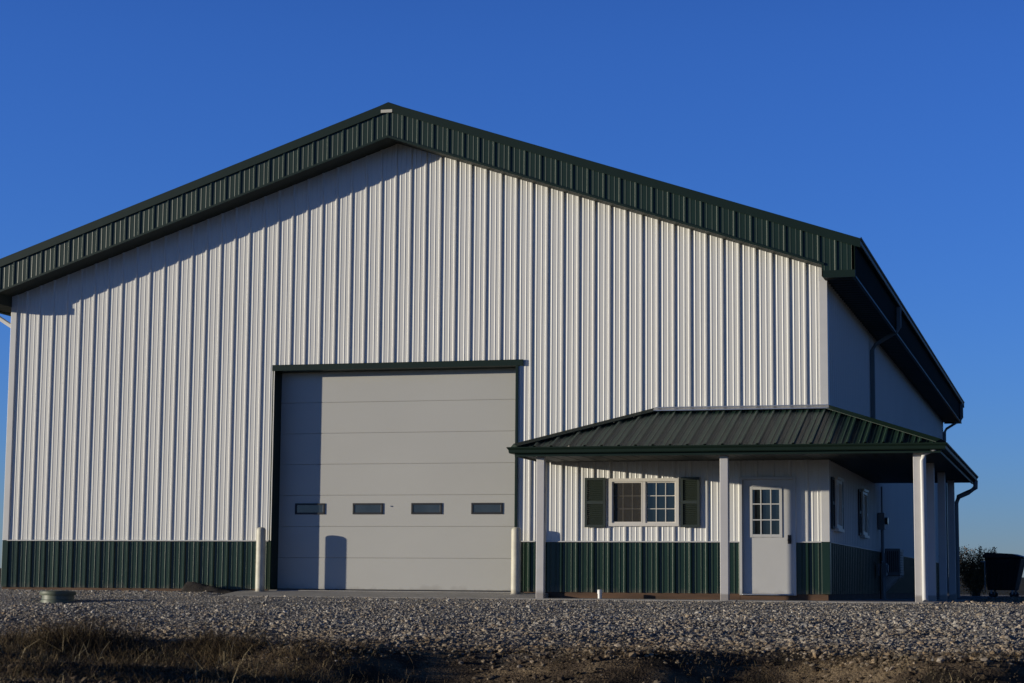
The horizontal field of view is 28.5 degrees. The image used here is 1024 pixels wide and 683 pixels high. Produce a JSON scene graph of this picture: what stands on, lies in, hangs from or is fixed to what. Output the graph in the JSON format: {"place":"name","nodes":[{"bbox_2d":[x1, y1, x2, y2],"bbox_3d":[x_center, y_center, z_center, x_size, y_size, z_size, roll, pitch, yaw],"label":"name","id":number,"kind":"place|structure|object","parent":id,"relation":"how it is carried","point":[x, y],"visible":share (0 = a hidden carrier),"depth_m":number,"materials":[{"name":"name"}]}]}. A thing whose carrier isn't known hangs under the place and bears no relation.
{"place":"outdoors","nodes":[
{"label":"outdoors","id":0,"kind":"place"},
{"bbox_2d":[220,590,547,598],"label":"pavement","id":1,"kind":"structure","parent":0,"point":[402,594],"depth_m":37.68,"materials":[{"name":"concrete"}]},
{"bbox_2d":[254,527,265,591],"bbox_3d":[-4.844,4.224,38.776,0.220,1.290,0.220,-1,-7,16],"label":"bollard","id":2,"kind":"object","parent":1,"relation":"on","point":[260,559],"visible":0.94,"depth_m":38.71,"materials":[{"name":"metal"}]},
{"bbox_2d":[511,527,520,593],"bbox_3d":[0.074,4.093,37.359,0.220,1.290,0.220,-1,-7,16],"label":"bollard","id":3,"kind":"object","parent":1,"relation":"on","point":[515,560],"visible":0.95,"depth_m":37.29,"materials":[{"name":"metal"}]},
{"bbox_2d":[0,589,1023,676],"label":"gravel","id":4,"kind":"structure","parent":0,"point":[515,639],"depth_m":27.14,"materials":[{"name":"grey gravel"}]},
{"bbox_2d":[0,568,1023,682],"bbox_3d":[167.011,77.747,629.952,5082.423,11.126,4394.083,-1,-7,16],"label":"ground","id":5,"kind":"structure","parent":0,"point":[438,673],"depth_m":21.27,"materials":[{"name":"soil"}]},
{"bbox_2d":[40,590,76,603],"bbox_3d":[-7.556,4.257,33.501,0.600,0.234,0.600,-1,-7,16],"label":"riser lid","id":6,"kind":"object","parent":5,"relation":"on","point":[58,596],"visible":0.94,"depth_m":33.27,"materials":[{"name":"green plastic"}]},
{"bbox_2d":[0,602,407,682],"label":"weed tangle","id":7,"kind":"object","parent":5,"relation":"on","point":[85,631],"visible":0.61,"depth_m":22.42,"materials":[{"name":"brown plant"}]},
{"bbox_2d":[180,582,233,593],"bbox_3d":[-5.677,4.780,38.829,1.500,0.285,0.560,-1,-7,16],"label":"earth heap","id":8,"kind":"object","parent":5,"relation":"on","point":[193,587],"visible":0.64,"depth_m":38.74,"materials":[{"name":"grey soil"}]},
{"bbox_2d":[0,619,414,682],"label":"weeds","id":9,"kind":"object","parent":5,"relation":"on","point":[26,665],"visible":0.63,"depth_m":18.85,"materials":[{"name":"brown plant"}]},
{"bbox_2d":[0,102,977,601],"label":"metal building","id":10,"kind":"structure","parent":5,"relation":"on","point":[388,346],"depth_m":38.80,"materials":[{"name":"white paint"}]},
{"bbox_2d":[277,368,515,591],"bbox_3d":[-2.196,2.671,38.841,4.896,4.248,0.070,-1,-7,16],"label":"overhead door","id":11,"kind":"structure","parent":10,"relation":"in","point":[366,438],"depth_m":38.83,"materials":[{"name":"paint"}]},
{"bbox_2d":[609,478,678,525],"bbox_3d":[2.435,2.965,37.112,1.315,0.880,0.100,-1,-7,16],"label":"window","id":12,"kind":"structure","parent":10,"relation":"in","point":[632,501],"depth_m":37.11,"materials":[{"name":"plastic"}]},
{"bbox_2d":[743,480,793,593],"bbox_3d":[4.632,3.531,36.427,0.921,2.055,0.137,-1,-7,16],"label":"door","id":13,"kind":"structure","parent":10,"relation":"in","point":[767,504],"depth_m":36.45,"materials":[{"name":"paint"}]},
{"bbox_2d":[833,476,844,531],"bbox_3d":[6.018,3.014,37.169,0.130,0.995,0.960,-1,-7,16],"label":"window","id":14,"kind":"structure","parent":10,"relation":"in","point":[838,480],"depth_m":37.14,"materials":[{"name":"plastic"}]},
{"bbox_2d":[860,489,869,538],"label":"window","id":15,"kind":"structure","parent":10,"relation":"in","point":[864,499],"depth_m":41.57,"materials":[{"name":"plastic"}]},
{"bbox_2d":[878,487,887,598],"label":"meter box","id":16,"kind":"object","parent":10,"relation":"attached to","point":[882,521],"visible":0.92,"depth_m":44.57,"materials":[{"name":"grey paint"}]},
{"bbox_2d":[878,561,888,598],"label":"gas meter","id":17,"kind":"object","parent":10,"relation":"attached to","point":[883,569],"visible":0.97,"depth_m":43.76,"materials":[{"name":"grey metal"}]},
{"bbox_2d":[885,549,903,591],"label":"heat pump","id":18,"kind":"object","parent":10,"relation":"attached to","point":[894,560],"visible":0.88,"depth_m":44.91,"materials":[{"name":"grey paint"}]},
{"bbox_2d":[0,652,1016,682],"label":"straw tufts","id":19,"kind":"object","parent":5,"relation":"on","point":[350,661],"visible":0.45,"depth_m":18.74,"materials":[{"name":"brown plant"}]},
{"bbox_2d":[0,638,1023,682],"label":"soil clods","id":20,"kind":"object","parent":5,"relation":"on","point":[861,659],"visible":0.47,"depth_m":20.48,"materials":[{"name":"brown soil"}]},
{"bbox_2d":[0,630,1023,682],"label":"grass","id":21,"kind":"structure","parent":5,"relation":"on","point":[191,666],"depth_m":20.43,"materials":[{"name":"brown plant"}]},
{"bbox_2d":[959,546,996,595],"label":"withered shrub","id":22,"kind":"object","parent":5,"relation":"on","point":[972,574],"visible":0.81,"depth_m":72.90,"materials":[{"name":"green plant"}]},
{"bbox_2d":[980,552,1023,596],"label":"refuse bin","id":23,"kind":"object","parent":5,"relation":"on","point":[1004,571],"visible":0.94,"depth_m":62.19,"materials":[{"name":"plastic"}]},
{"bbox_2d":[0,0,1023,576],"label":"sky","id":24,"kind":"structure","parent":0,"point":[897,126],"materials":[{"name":"blue"}]},
{"bbox_2d":[520,598,965,603],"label":"pavement","id":25,"kind":"structure","parent":0,"point":[910,601],"depth_m":35.13,"materials":[{"name":"concrete"}]},
{"bbox_2d":[597,590,601,598],"bbox_3d":[1.605,4.612,36.767,0.092,0.163,0.092,-1,-7,16],"label":"cleanout pipe","id":26,"kind":"object","parent":25,"relation":"on","point":[599,592],"visible":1,"depth_m":36.73,"materials":[{"name":"plastic"}]},
{"bbox_2d":[939,596,1023,604],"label":"side gravel","id":27,"kind":"structure","parent":0,"point":[1011,600],"depth_m":39.75,"materials":[{"name":"grey gravel"}]}
]}

